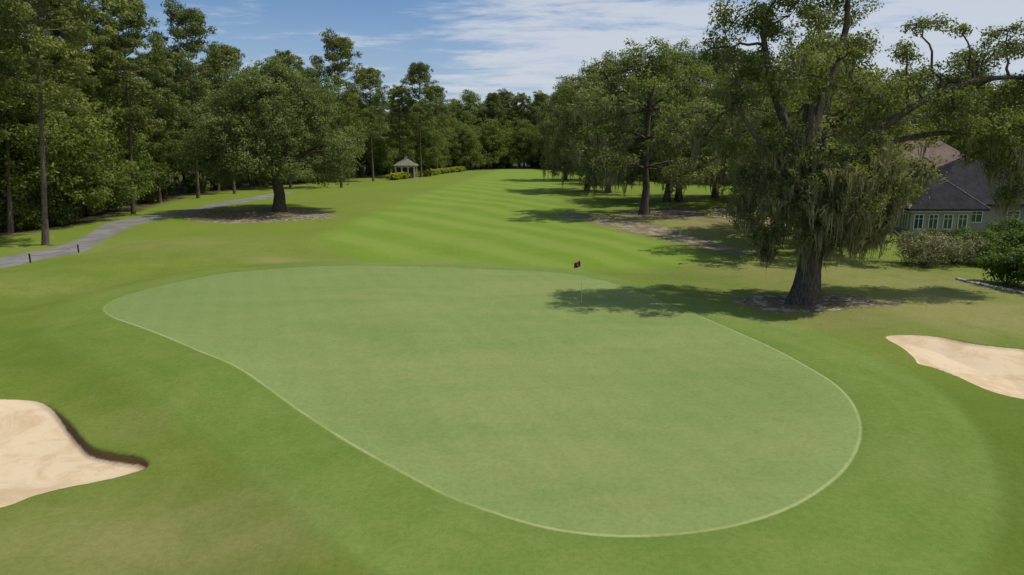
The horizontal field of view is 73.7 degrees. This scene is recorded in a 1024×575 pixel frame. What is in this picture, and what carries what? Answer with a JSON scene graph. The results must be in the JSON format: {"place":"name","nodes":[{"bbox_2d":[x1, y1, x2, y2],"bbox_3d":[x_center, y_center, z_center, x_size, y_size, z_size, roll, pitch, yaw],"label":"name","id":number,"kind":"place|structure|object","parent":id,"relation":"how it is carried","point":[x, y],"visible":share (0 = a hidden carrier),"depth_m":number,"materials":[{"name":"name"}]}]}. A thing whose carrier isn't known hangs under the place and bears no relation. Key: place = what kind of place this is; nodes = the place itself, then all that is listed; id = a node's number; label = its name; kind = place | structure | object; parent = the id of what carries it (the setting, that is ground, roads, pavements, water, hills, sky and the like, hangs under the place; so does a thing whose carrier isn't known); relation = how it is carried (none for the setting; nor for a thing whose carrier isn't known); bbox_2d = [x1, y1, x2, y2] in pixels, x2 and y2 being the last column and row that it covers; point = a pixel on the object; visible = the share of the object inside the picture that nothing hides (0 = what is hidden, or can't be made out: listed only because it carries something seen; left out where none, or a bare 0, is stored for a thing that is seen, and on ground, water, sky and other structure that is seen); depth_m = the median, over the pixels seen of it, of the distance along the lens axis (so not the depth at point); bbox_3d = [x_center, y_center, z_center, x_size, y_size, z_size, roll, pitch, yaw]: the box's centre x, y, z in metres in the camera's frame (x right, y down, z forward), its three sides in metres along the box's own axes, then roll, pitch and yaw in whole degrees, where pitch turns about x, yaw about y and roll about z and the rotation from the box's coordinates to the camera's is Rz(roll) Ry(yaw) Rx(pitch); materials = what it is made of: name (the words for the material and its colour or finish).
{"place":"outdoors","nodes":[
{"label":"outdoors","id":0,"kind":"place"},
{"bbox_2d":[0,191,290,267],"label":"cart path","id":1,"kind":"structure","parent":0,"point":[99,235],"depth_m":62.00,"materials":[{"name":"asphalt"}]},
{"bbox_2d":[0,157,1023,574],"bbox_3d":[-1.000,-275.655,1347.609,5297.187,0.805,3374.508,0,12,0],"label":"ground","id":2,"kind":"structure","parent":0,"point":[242,473],"depth_m":21.87,"materials":[{"name":"green plant"}]},
{"bbox_2d":[0,60,19,160],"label":"hardwood tree","id":3,"kind":"object","parent":2,"relation":"on","point":[7,120],"visible":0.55,"depth_m":59.49,"materials":[{"name":"green plant"}]},
{"bbox_2d":[0,198,41,231],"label":"bush","id":4,"kind":"object","parent":2,"relation":"on","point":[24,215],"visible":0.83,"depth_m":63.61,"materials":[{"name":"green plant"}]},
{"bbox_2d":[0,1,75,232],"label":"pine tree","id":5,"kind":"object","parent":2,"relation":"on","point":[15,110],"visible":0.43,"depth_m":60.35,"materials":[{"name":"green plant"}]},
{"bbox_2d":[0,61,85,229],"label":"hardwood tree","id":6,"kind":"object","parent":2,"relation":"on","point":[20,187],"visible":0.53,"depth_m":62.38,"materials":[{"name":"green plant"}]},
{"bbox_2d":[28,195,75,226],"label":"bush","id":7,"kind":"object","parent":2,"relation":"on","point":[54,212],"visible":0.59,"depth_m":67.16,"materials":[{"name":"green plant"}]},
{"bbox_2d":[12,0,117,217],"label":"pine tree","id":8,"kind":"object","parent":2,"relation":"on","point":[60,14],"visible":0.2,"depth_m":69.96,"materials":[{"name":"green plant"}]},
{"bbox_2d":[54,199,79,222],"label":"bush","id":9,"kind":"object","parent":2,"relation":"on","point":[75,209],"visible":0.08,"depth_m":71.72,"materials":[{"name":"green plant"}]},
{"bbox_2d":[0,0,139,244],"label":"pine tree","id":10,"kind":"object","parent":2,"relation":"on","point":[17,9],"visible":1,"depth_m":53.95,"materials":[{"name":"green plant"}]},
{"bbox_2d":[0,68,142,223],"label":"hardwood tree","id":11,"kind":"object","parent":2,"relation":"on","point":[81,193],"visible":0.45,"depth_m":67.48,"materials":[{"name":"green plant"}]},
{"bbox_2d":[0,399,148,507],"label":"sand bunker","id":12,"kind":"object","parent":2,"relation":"on","point":[44,448],"visible":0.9,"depth_m":18.92,"materials":[{"name":"sand"}]},
{"bbox_2d":[26,2,138,215],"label":"pine tree","id":13,"kind":"object","parent":2,"relation":"on","point":[100,58],"visible":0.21,"depth_m":73.10,"materials":[{"name":"green plant"}]},
{"bbox_2d":[22,96,146,216],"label":"hardwood tree","id":14,"kind":"object","parent":2,"relation":"on","point":[126,189],"visible":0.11,"depth_m":75.71,"materials":[{"name":"green plant"}]},
{"bbox_2d":[31,89,162,202],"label":"hardwood tree","id":15,"kind":"object","parent":2,"relation":"on","point":[140,159],"visible":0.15,"depth_m":81.79,"materials":[{"name":"green plant"}]},
{"bbox_2d":[81,198,114,216],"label":"bush","id":16,"kind":"object","parent":2,"relation":"on","point":[106,206],"visible":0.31,"depth_m":77.21,"materials":[{"name":"green plant"}]},
{"bbox_2d":[82,28,158,205],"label":"pine tree","id":17,"kind":"object","parent":2,"relation":"on","point":[133,91],"visible":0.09,"depth_m":84.33,"materials":[{"name":"green plant"}]},
{"bbox_2d":[82,52,159,188],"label":"hardwood tree","id":18,"kind":"object","parent":2,"relation":"on","point":[119,102],"visible":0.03,"depth_m":85.19,"materials":[{"name":"green plant"}]},
{"bbox_2d":[72,0,192,213],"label":"pine tree","id":19,"kind":"object","parent":2,"relation":"on","point":[133,39],"visible":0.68,"depth_m":76.18,"materials":[{"name":"green plant"}]},
{"bbox_2d":[126,181,157,203],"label":"bush","id":20,"kind":"object","parent":2,"relation":"on","point":[152,196],"visible":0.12,"depth_m":94.32,"materials":[{"name":"green plant"}]},
{"bbox_2d":[107,118,185,202],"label":"hardwood tree","id":21,"kind":"object","parent":2,"relation":"on","point":[163,166],"visible":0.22,"depth_m":93.36,"materials":[{"name":"green plant"}]},
{"bbox_2d":[110,100,192,197],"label":"hardwood tree","id":22,"kind":"object","parent":2,"relation":"on","point":[162,116],"visible":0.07,"depth_m":100.63,"materials":[{"name":"green plant"}]},
{"bbox_2d":[129,51,191,202],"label":"pine tree","id":23,"kind":"object","parent":2,"relation":"on","point":[171,100],"visible":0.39,"depth_m":91.67,"materials":[{"name":"green plant"}]},
{"bbox_2d":[141,48,198,192],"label":"pine tree","id":24,"kind":"object","parent":2,"relation":"on","point":[184,85],"visible":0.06,"depth_m":110.32,"materials":[{"name":"green plant"}]},
{"bbox_2d":[149,87,201,195],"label":"hardwood tree","id":25,"kind":"object","parent":2,"relation":"on","point":[184,165],"visible":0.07,"depth_m":105.46,"materials":[{"name":"green plant"}]},
{"bbox_2d":[180,173,209,192],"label":"bush","id":26,"kind":"object","parent":2,"relation":"on","point":[191,184],"visible":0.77,"depth_m":113.29,"materials":[{"name":"green plant"}]},
{"bbox_2d":[148,0,242,197],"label":"pine tree","id":27,"kind":"object","parent":2,"relation":"on","point":[191,20],"visible":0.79,"depth_m":96.14,"materials":[{"name":"green plant"}]},
{"bbox_2d":[172,93,222,178],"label":"hardwood tree","id":28,"kind":"object","parent":2,"relation":"on","point":[199,162],"visible":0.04,"depth_m":116.66,"materials":[{"name":"green plant"}]},
{"bbox_2d":[202,174,226,189],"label":"bush","id":29,"kind":"object","parent":2,"relation":"on","point":[212,186],"visible":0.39,"depth_m":119.59,"materials":[{"name":"green plant"}]},
{"bbox_2d":[186,58,243,190],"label":"pine tree","id":30,"kind":"object","parent":2,"relation":"on","point":[218,185],"visible":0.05,"depth_m":114.69,"materials":[{"name":"green plant"}]},
{"bbox_2d":[193,42,251,193],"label":"pine tree","id":31,"kind":"object","parent":2,"relation":"on","point":[229,50],"visible":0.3,"depth_m":106.25,"materials":[{"name":"green plant"}]},
{"bbox_2d":[250,171,271,186],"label":"bush","id":32,"kind":"object","parent":2,"relation":"on","point":[263,176],"visible":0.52,"depth_m":129.68,"materials":[{"name":"green plant"}]},
{"bbox_2d":[170,55,370,211],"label":"live oak tree","id":33,"kind":"object","parent":2,"relation":"on","point":[277,146],"visible":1,"depth_m":76.97,"materials":[{"name":"green plant"}]},
{"bbox_2d":[254,49,312,188],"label":"pine tree","id":34,"kind":"object","parent":2,"relation":"on","point":[288,59],"visible":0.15,"depth_m":118.80,"materials":[{"name":"green plant"}]},
{"bbox_2d":[298,66,330,183],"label":"pine tree","id":35,"kind":"object","parent":2,"relation":"on","point":[313,70],"visible":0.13,"depth_m":133.80,"materials":[{"name":"green plant"}]},
{"bbox_2d":[309,27,377,187],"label":"pine tree","id":36,"kind":"object","parent":2,"relation":"on","point":[344,44],"visible":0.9,"depth_m":121.64,"materials":[{"name":"green plant"}]},
{"bbox_2d":[329,95,364,166],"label":"hardwood tree","id":37,"kind":"object","parent":2,"relation":"on","point":[343,122],"visible":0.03,"depth_m":153.81,"materials":[{"name":"green plant"}]},
{"bbox_2d":[344,113,397,175],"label":"hardwood tree","id":38,"kind":"object","parent":2,"relation":"on","point":[377,159],"visible":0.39,"depth_m":172.00,"materials":[{"name":"green plant"}]},
{"bbox_2d":[347,113,398,173],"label":"hardwood tree","id":39,"kind":"object","parent":2,"relation":"on","point":[391,164],"visible":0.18,"depth_m":178.21,"materials":[{"name":"green plant"}]},
{"bbox_2d":[351,66,397,180],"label":"pine tree","id":40,"kind":"object","parent":2,"relation":"on","point":[371,85],"visible":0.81,"depth_m":144.14,"materials":[{"name":"green plant"}]},
{"bbox_2d":[375,124,419,172],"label":"hardwood tree","id":41,"kind":"object","parent":2,"relation":"on","point":[408,157],"visible":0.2,"depth_m":183.05,"materials":[{"name":"green plant"}]},
{"bbox_2d":[380,84,420,160],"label":"pine tree","id":42,"kind":"object","parent":2,"relation":"on","point":[396,133],"visible":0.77,"depth_m":166.13,"materials":[{"name":"green plant"}]},
{"bbox_2d":[393,155,418,177],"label":"pavilion","id":43,"kind":"structure","parent":2,"relation":"on","point":[406,164],"depth_m":160.83,"materials":[{"name":"beige paint"}]},
{"bbox_2d":[394,118,434,164],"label":"hardwood tree","id":44,"kind":"object","parent":2,"relation":"on","point":[407,150],"visible":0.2,"depth_m":187.12,"materials":[{"name":"green plant"}]},
{"bbox_2d":[396,61,445,176],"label":"pine tree","id":45,"kind":"object","parent":2,"relation":"on","point":[420,68],"visible":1,"depth_m":161.01,"materials":[{"name":"green plant"}]},
{"bbox_2d":[411,123,445,175],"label":"hardwood tree","id":46,"kind":"object","parent":2,"relation":"on","point":[429,154],"visible":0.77,"depth_m":168.08,"materials":[{"name":"green plant"}]},
{"bbox_2d":[410,121,450,167],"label":"hardwood tree","id":47,"kind":"object","parent":2,"relation":"on","point":[439,162],"visible":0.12,"depth_m":194.41,"materials":[{"name":"green plant"}]},
{"bbox_2d":[421,85,455,169],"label":"pine tree","id":48,"kind":"object","parent":2,"relation":"on","point":[442,107],"visible":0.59,"depth_m":188.14,"materials":[{"name":"green plant"}]},
{"bbox_2d":[435,127,458,165],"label":"hardwood tree","id":49,"kind":"object","parent":2,"relation":"on","point":[450,151],"visible":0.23,"depth_m":205.36,"materials":[{"name":"green plant"}]},
{"bbox_2d":[437,109,457,133],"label":"hardwood tree","id":50,"kind":"object","parent":2,"relation":"on","point":[449,123],"visible":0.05,"depth_m":216.41,"materials":[{"name":"green plant"}]},
{"bbox_2d":[440,127,470,162],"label":"hardwood tree","id":51,"kind":"object","parent":2,"relation":"on","point":[450,133],"visible":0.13,"depth_m":209.45,"materials":[{"name":"green plant"}]},
{"bbox_2d":[445,98,468,122],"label":"hardwood tree","id":52,"kind":"object","parent":2,"relation":"on","point":[455,107],"visible":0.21,"depth_m":236.96,"materials":[{"name":"green plant"}]},
{"bbox_2d":[449,122,482,165],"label":"hardwood tree","id":53,"kind":"object","parent":2,"relation":"on","point":[456,131],"visible":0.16,"depth_m":213.74,"materials":[{"name":"green plant"}]},
{"bbox_2d":[446,123,486,169],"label":"hardwood tree","id":54,"kind":"object","parent":2,"relation":"on","point":[471,143],"visible":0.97,"depth_m":206.63,"materials":[{"name":"green plant"}]},
{"bbox_2d":[450,89,484,165],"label":"tree","id":55,"kind":"object","parent":2,"relation":"on","point":[470,103],"visible":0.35,"depth_m":236.91,"materials":[{"name":"green plant"}]},
{"bbox_2d":[453,110,482,167],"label":"hardwood tree","id":56,"kind":"object","parent":2,"relation":"on","point":[467,120],"visible":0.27,"depth_m":224.77,"materials":[{"name":"green plant"}]},
{"bbox_2d":[469,110,488,131],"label":"pine tree","id":57,"kind":"object","parent":2,"relation":"on","point":[478,116],"visible":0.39,"depth_m":226.30,"materials":[{"name":"green plant"}]},
{"bbox_2d":[99,266,864,536],"bbox_3d":[-2.458,1.199,32.724,37.943,0.387,23.669,11,16,43],"label":"putting green","id":58,"kind":"object","parent":2,"relation":"on","point":[549,400],"visible":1,"depth_m":22.85,"materials":[{"name":"green plant"}]},
{"bbox_2d":[470,117,516,168],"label":"hardwood tree","id":59,"kind":"object","parent":2,"relation":"on","point":[489,127],"visible":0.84,"depth_m":216.65,"materials":[{"name":"green plant"}]},
{"bbox_2d":[477,92,510,125],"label":"pine tree","id":60,"kind":"object","parent":2,"relation":"on","point":[494,100],"visible":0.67,"depth_m":227.26,"materials":[{"name":"green plant"}]},
{"bbox_2d":[478,105,510,150],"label":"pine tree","id":61,"kind":"object","parent":2,"relation":"on","point":[498,117],"visible":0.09,"depth_m":230.88,"materials":[{"name":"green plant"}]},
{"bbox_2d":[486,127,522,167],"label":"hardwood tree","id":62,"kind":"object","parent":2,"relation":"on","point":[509,146],"visible":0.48,"depth_m":221.29,"materials":[{"name":"green plant"}]},
{"bbox_2d":[497,88,517,166],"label":"pine tree","id":63,"kind":"object","parent":2,"relation":"on","point":[504,92],"visible":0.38,"depth_m":234.34,"materials":[{"name":"green plant"}]},
{"bbox_2d":[491,119,528,162],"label":"hardwood tree","id":64,"kind":"object","parent":2,"relation":"on","point":[509,123],"visible":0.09,"depth_m":227.78,"materials":[{"name":"green plant"}]},
{"bbox_2d":[506,92,531,166],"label":"pine tree","id":65,"kind":"object","parent":2,"relation":"on","point":[520,98],"visible":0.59,"depth_m":231.50,"materials":[{"name":"green plant"}]},
{"bbox_2d":[504,118,544,167],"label":"hardwood tree","id":66,"kind":"object","parent":2,"relation":"on","point":[524,127],"visible":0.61,"depth_m":221.57,"materials":[{"name":"green plant"}]},
{"bbox_2d":[518,125,554,168],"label":"hardwood tree","id":67,"kind":"object","parent":2,"relation":"on","point":[534,134],"visible":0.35,"depth_m":221.38,"materials":[{"name":"green plant"}]},
{"bbox_2d":[524,89,551,133],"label":"pine tree","id":68,"kind":"object","parent":2,"relation":"on","point":[540,96],"visible":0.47,"depth_m":228.96,"materials":[{"name":"green plant"}]},
{"bbox_2d":[532,76,589,179],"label":"live oak tree","id":69,"kind":"object","parent":2,"relation":"on","point":[553,105],"visible":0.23,"depth_m":148.94,"materials":[{"name":"green plant"}]},
{"bbox_2d":[539,59,618,190],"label":"live oak tree","id":70,"kind":"object","parent":2,"relation":"on","point":[557,143],"visible":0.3,"depth_m":114.36,"materials":[{"name":"green plant"}]},
{"bbox_2d":[551,48,655,192],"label":"live oak tree","id":71,"kind":"object","parent":2,"relation":"on","point":[609,62],"visible":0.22,"depth_m":108.83,"materials":[{"name":"green plant"}]},
{"bbox_2d":[560,36,742,214],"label":"live oak tree","id":72,"kind":"object","parent":2,"relation":"on","point":[658,69],"visible":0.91,"depth_m":74.18,"materials":[{"name":"green plant"}]},
{"bbox_2d":[611,62,719,201],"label":"live oak tree","id":73,"kind":"object","parent":2,"relation":"on","point":[636,171],"visible":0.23,"depth_m":90.95,"materials":[{"name":"green plant"}]},
{"bbox_2d":[606,38,736,200],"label":"live oak tree","id":74,"kind":"object","parent":2,"relation":"on","point":[688,61],"visible":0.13,"depth_m":91.53,"materials":[{"name":"green plant"}]},
{"bbox_2d":[679,39,755,197],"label":"live oak tree","id":75,"kind":"object","parent":2,"relation":"on","point":[715,192],"visible":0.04,"depth_m":97.73,"materials":[{"name":"green plant"}]},
{"bbox_2d":[681,49,835,194],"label":"live oak tree","id":76,"kind":"object","parent":2,"relation":"on","point":[725,180],"visible":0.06,"depth_m":82.75,"materials":[{"name":"green plant"}]},
{"bbox_2d":[716,22,918,231],"bbox_3d":[26.593,-13.621,59.775,16.710,18.431,15.836,9,15,38],"label":"live oak tree","id":77,"kind":"object","parent":2,"relation":"on","point":[808,36],"visible":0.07,"depth_m":57.42,"materials":[{"name":"green plant"}]},
{"bbox_2d":[709,47,957,232],"bbox_3d":[22.698,-9.763,49.798,14.472,15.241,15.555,-2,12,-10],"label":"live oak tree","id":78,"kind":"object","parent":2,"relation":"on","point":[826,123],"visible":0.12,"depth_m":46.83,"materials":[{"name":"green plant"}]},
{"bbox_2d":[683,0,1023,305],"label":"live oak tree","id":79,"kind":"object","parent":2,"relation":"on","point":[818,187],"visible":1,"depth_m":33.90,"materials":[{"name":"green plant"}]},
{"bbox_2d":[838,87,927,140],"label":"hardwood tree","id":80,"kind":"object","parent":2,"relation":"on","point":[920,123],"visible":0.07,"depth_m":94.35,"materials":[{"name":"green plant"}]},
{"bbox_2d":[882,227,962,266],"bbox_3d":[27.608,-2.591,45.561,4.041,2.571,4.736,-8,14,-33],"label":"bush","id":81,"kind":"object","parent":2,"relation":"on","point":[920,248],"visible":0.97,"depth_m":45.17,"materials":[{"name":"green plant"}]},
{"bbox_2d":[910,113,960,145],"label":"hardwood tree","id":82,"kind":"object","parent":2,"relation":"on","point":[928,126],"visible":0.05,"depth_m":117.27,"materials":[{"name":"green plant"}]},
{"bbox_2d":[885,334,1023,398],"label":"sand bunker","id":83,"kind":"object","parent":2,"relation":"on","point":[996,369],"visible":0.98,"depth_m":26.72,"materials":[{"name":"sand"}]},
{"bbox_2d":[928,230,992,264],"bbox_3d":[30.006,-2.594,46.100,4.324,2.347,3.690,-2,12,-8],"label":"bush","id":84,"kind":"object","parent":2,"relation":"on","point":[965,251],"visible":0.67,"depth_m":45.43,"materials":[{"name":"green plant"}]},
{"bbox_2d":[940,225,980,245],"bbox_3d":[34.301,-3.802,52.323,2.970,1.988,3.160,0,12,-1],"label":"bush","id":85,"kind":"object","parent":2,"relation":"on","point":[953,233],"visible":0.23,"depth_m":52.22,"materials":[{"name":"green plant"}]},
{"bbox_2d":[917,60,1017,158],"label":"hardwood tree","id":86,"kind":"object","parent":2,"relation":"on","point":[982,87],"visible":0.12,"depth_m":88.08,"materials":[{"name":"green plant"}]},
{"bbox_2d":[956,228,1002,251],"bbox_3d":[34.511,-3.335,49.819,3.267,2.186,3.476,-8,15,-35],"label":"bush","id":87,"kind":"object","parent":2,"relation":"on","point":[982,234],"visible":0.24,"depth_m":49.54,"materials":[{"name":"green plant"}]},
{"bbox_2d":[963,236,1015,264],"bbox_3d":[31.989,-2.432,46.110,3.267,2.186,3.476,7,14,29],"label":"bush","id":88,"kind":"object","parent":2,"relation":"on","point":[1008,247],"visible":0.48,"depth_m":45.30,"materials":[{"name":"green plant"}]},
{"bbox_2d":[955,277,1023,294],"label":"stone edging","id":89,"kind":"object","parent":2,"relation":"on","point":[990,286],"visible":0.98,"depth_m":38.22,"materials":[{"name":"grey stone"}]},
{"bbox_2d":[974,248,1023,284],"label":"bush","id":90,"kind":"object","parent":2,"relation":"on","point":[987,261],"visible":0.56,"depth_m":39.44,"materials":[{"name":"green plant"}]},
{"bbox_2d":[983,229,1022,246],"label":"bush","id":91,"kind":"object","parent":2,"relation":"on","point":[989,236],"visible":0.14,"depth_m":46.87,"materials":[{"name":"green plant"}]},
{"bbox_2d":[983,106,1023,158],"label":"hardwood tree","id":92,"kind":"object","parent":2,"relation":"on","point":[1021,133],"visible":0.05,"depth_m":110.94,"materials":[{"name":"green plant"}]},
{"bbox_2d":[985,214,1023,234],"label":"bush","id":93,"kind":"object","parent":2,"relation":"on","point":[1017,223],"visible":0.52,"depth_m":52.38,"materials":[{"name":"green plant"}]},
{"bbox_2d":[989,245,1023,284],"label":"bush","id":94,"kind":"object","parent":2,"relation":"on","point":[1017,258],"visible":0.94,"depth_m":38.02,"materials":[{"name":"green plant"}]},
{"bbox_2d":[996,231,1023,248],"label":"bush","id":95,"kind":"object","parent":2,"relation":"on","point":[1010,237],"visible":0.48,"depth_m":45.46,"materials":[{"name":"green plant"}]},
{"bbox_2d":[21,0,1023,122],"label":"sky","id":96,"kind":"structure","parent":0,"point":[483,47],"materials":[{"name":"blue"}]},
{"bbox_2d":[851,141,1023,233],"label":"house","id":97,"kind":"structure","parent":0,"point":[962,198],"depth_m":61.87,"materials":[{"name":"beige paint"}]},
{"bbox_2d":[901,213,908,228],"bbox_3d":[35.258,-5.975,61.208,0.077,1.350,0.850,0,12,0],"label":"window","id":98,"kind":"structure","parent":97,"relation":"in","point":[905,218],"depth_m":61.19,"materials":[{"name":"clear glass"}]},
{"bbox_2d":[912,214,923,228],"bbox_3d":[35.985,-5.817,60.458,0.850,1.350,0.077,0,12,0],"label":"window","id":99,"kind":"structure","parent":97,"relation":"in","point":[918,220],"depth_m":60.45,"materials":[{"name":"clear glass"}]},
{"bbox_2d":[927,214,938,228],"bbox_3d":[37.285,-5.817,60.458,0.850,1.350,0.077,0,12,0],"label":"window","id":100,"kind":"structure","parent":97,"relation":"in","point":[933,218],"depth_m":60.45,"materials":[{"name":"clear glass"}]},
{"bbox_2d":[942,214,953,228],"bbox_3d":[38.585,-5.817,60.458,0.850,1.350,0.077,0,12,0],"label":"window","id":101,"kind":"structure","parent":97,"relation":"in","point":[947,223],"depth_m":60.45,"materials":[{"name":"clear glass"}]},
{"bbox_2d":[956,214,967,228],"bbox_3d":[39.885,-5.817,60.458,0.850,1.350,0.077,0,12,0],"label":"window","id":102,"kind":"structure","parent":97,"relation":"in","point":[962,220],"depth_m":60.45,"materials":[{"name":"clear glass"}]},
{"bbox_2d":[971,211,982,222],"bbox_3d":[42.500,-6.491,62.565,1.200,1.100,0.077,0,12,0],"label":"window","id":103,"kind":"structure","parent":97,"relation":"in","point":[977,216],"depth_m":62.58,"materials":[{"name":"clear glass"}]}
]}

